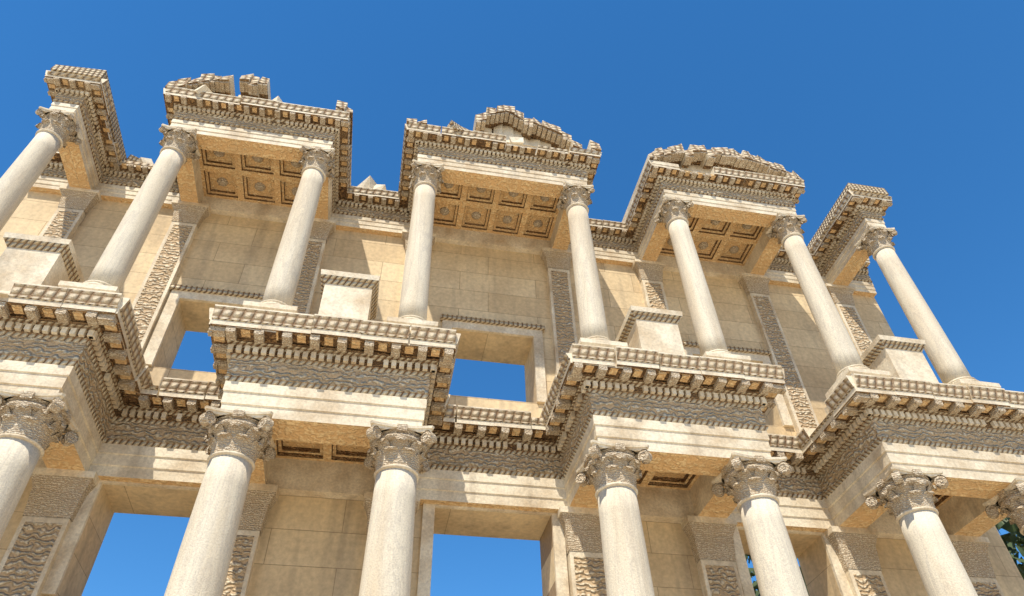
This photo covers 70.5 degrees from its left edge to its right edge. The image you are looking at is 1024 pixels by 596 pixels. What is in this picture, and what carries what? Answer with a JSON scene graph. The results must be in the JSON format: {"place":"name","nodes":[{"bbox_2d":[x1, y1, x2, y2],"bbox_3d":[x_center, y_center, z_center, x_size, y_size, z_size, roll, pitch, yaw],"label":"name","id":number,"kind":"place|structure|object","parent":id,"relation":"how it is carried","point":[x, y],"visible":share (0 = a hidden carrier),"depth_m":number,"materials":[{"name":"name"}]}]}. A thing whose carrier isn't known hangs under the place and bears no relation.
{"place":"outdoors","nodes":[
{"label":"outdoors","id":0,"kind":"place"},
{"bbox_2d":[0,0,1023,595],"label":"sky","id":1,"kind":"structure","parent":0,"point":[921,102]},
{"bbox_2d":[745,554,808,595],"bbox_3d":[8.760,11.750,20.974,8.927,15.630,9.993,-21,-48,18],"label":"tree","id":2,"kind":"object","parent":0,"point":[754,583],"visible":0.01,"depth_m":23.27,"materials":[{"name":"green plant"}]},
{"bbox_2d":[995,517,1023,579],"bbox_3d":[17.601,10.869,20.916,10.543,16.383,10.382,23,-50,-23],"label":"tree","id":3,"kind":"object","parent":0,"point":[1010,537],"visible":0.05,"depth_m":22.99,"materials":[{"name":"green plant"}]},
{"bbox_3d":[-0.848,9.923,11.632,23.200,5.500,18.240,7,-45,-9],"label":"podium steps","id":4,"kind":"object","parent":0,"visible":0},
{"bbox_2d":[0,185,1003,595],"bbox_3d":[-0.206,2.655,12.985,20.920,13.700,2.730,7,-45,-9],"label":"pilasters","id":5,"kind":"object","parent":4,"relation":"on","point":[48,255],"visible":0.52,"depth_m":14.00,"materials":[{"name":"stone"}]},
{"bbox_2d":[0,388,80,539],"bbox_3d":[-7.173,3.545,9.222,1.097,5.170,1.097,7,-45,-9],"label":"column","id":6,"kind":"structure","parent":5,"relation":"on","point":[33,425],"depth_m":10.51,"materials":[{"name":"stone"}]},
{"bbox_2d":[0,106,83,230],"bbox_3d":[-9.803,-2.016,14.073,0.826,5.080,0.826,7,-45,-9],"label":"column","id":7,"kind":"structure","parent":5,"relation":"on","point":[56,131],"depth_m":14.78,"materials":[{"name":"stone"}]},
{"bbox_2d":[164,406,275,595],"bbox_3d":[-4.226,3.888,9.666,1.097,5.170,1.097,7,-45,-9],"label":"column","id":8,"kind":"structure","parent":5,"relation":"on","point":[239,442],"depth_m":10.35,"materials":[{"name":"stone"}]},
{"bbox_2d":[359,420,435,595],"bbox_3d":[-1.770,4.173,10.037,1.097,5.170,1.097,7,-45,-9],"label":"column","id":9,"kind":"structure","parent":5,"relation":"on","point":[397,457],"depth_m":10.77,"materials":[{"name":"stone"}]},
{"bbox_2d":[557,181,617,341],"bbox_3d":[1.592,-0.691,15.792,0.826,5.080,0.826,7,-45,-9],"label":"column","id":10,"kind":"structure","parent":5,"relation":"on","point":[575,200],"depth_m":15.59,"materials":[{"name":"stone"}]},
{"bbox_2d":[575,440,654,595],"bbox_3d":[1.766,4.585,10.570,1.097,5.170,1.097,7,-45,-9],"label":"column","id":11,"kind":"structure","parent":5,"relation":"on","point":[612,472],"depth_m":11.41,"materials":[{"name":"stone"}]},
{"bbox_2d":[654,195,736,355],"bbox_3d":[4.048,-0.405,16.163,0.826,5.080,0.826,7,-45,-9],"label":"column","id":12,"kind":"structure","parent":5,"relation":"on","point":[673,214],"depth_m":15.96,"materials":[{"name":"stone"}]},
{"bbox_2d":[711,452,808,595],"bbox_3d":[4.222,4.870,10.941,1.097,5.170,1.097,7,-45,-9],"label":"column","id":13,"kind":"structure","parent":5,"relation":"on","point":[750,484],"depth_m":11.86,"materials":[{"name":"stone"}]},
{"bbox_2d":[766,211,868,379],"bbox_3d":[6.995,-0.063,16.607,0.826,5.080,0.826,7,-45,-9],"label":"column","id":14,"kind":"structure","parent":5,"relation":"on","point":[786,230],"depth_m":16.40,"materials":[{"name":"stone"}]},
{"bbox_2d":[863,466,977,595],"bbox_3d":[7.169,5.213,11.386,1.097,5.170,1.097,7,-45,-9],"label":"column","id":15,"kind":"structure","parent":5,"relation":"on","point":[906,498],"depth_m":12.40,"materials":[{"name":"stone"}]},
{"bbox_2d":[854,224,991,383],"bbox_3d":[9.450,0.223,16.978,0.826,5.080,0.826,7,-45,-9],"label":"column","id":16,"kind":"structure","parent":5,"relation":"on","point":[876,243],"depth_m":16.79,"materials":[{"name":"stone"}]},
{"bbox_2d":[982,477,1023,534],"bbox_3d":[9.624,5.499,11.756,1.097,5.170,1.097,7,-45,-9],"label":"column","id":17,"kind":"structure","parent":5,"relation":"on","point":[1009,499],"depth_m":13.32,"materials":[{"name":"stone"}]},
{"bbox_2d":[0,191,1023,595],"bbox_3d":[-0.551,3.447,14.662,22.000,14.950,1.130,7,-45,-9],"label":"facade wall","id":18,"kind":"structure","parent":4,"relation":"on","point":[490,305],"depth_m":16.06,"materials":[{"name":"stone"}]},
{"bbox_2d":[29,70,892,296],"bbox_3d":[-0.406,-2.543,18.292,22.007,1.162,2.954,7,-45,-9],"label":"entablature","id":19,"kind":"structure","parent":18,"relation":"attached to","point":[493,194],"depth_m":17.96,"materials":[{"name":"stone"}]},
{"bbox_2d":[50,64,888,249],"bbox_3d":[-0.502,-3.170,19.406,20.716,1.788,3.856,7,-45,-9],"label":"pediments","id":20,"kind":"structure","parent":19,"relation":"attached to","point":[512,124],"depth_m":18.46,"materials":[{"name":"stone"}]},
{"bbox_2d":[0,282,1023,539],"bbox_3d":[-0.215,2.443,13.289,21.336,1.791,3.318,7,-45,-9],"label":"entablature","id":21,"kind":"structure","parent":18,"relation":"attached to","point":[326,390],"depth_m":13.06,"materials":[{"name":"stone"}]},
{"bbox_2d":[70,124,200,291],"bbox_3d":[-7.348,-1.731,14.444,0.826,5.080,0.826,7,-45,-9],"label":"column","id":22,"kind":"structure","parent":21,"relation":"on","point":[118,257],"depth_m":14.24,"materials":[{"name":"stone"}]},
{"bbox_2d":[262,143,334,305],"bbox_3d":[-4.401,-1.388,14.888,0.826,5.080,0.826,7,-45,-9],"label":"column","id":23,"kind":"structure","parent":21,"relation":"on","point":[317,164],"depth_m":14.68,"materials":[{"name":"stone"}]},
{"bbox_2d":[398,159,444,320],"bbox_3d":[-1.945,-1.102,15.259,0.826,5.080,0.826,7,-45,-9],"label":"column","id":24,"kind":"structure","parent":21,"relation":"on","point":[427,181],"depth_m":15.05,"materials":[{"name":"stone"}]}
]}

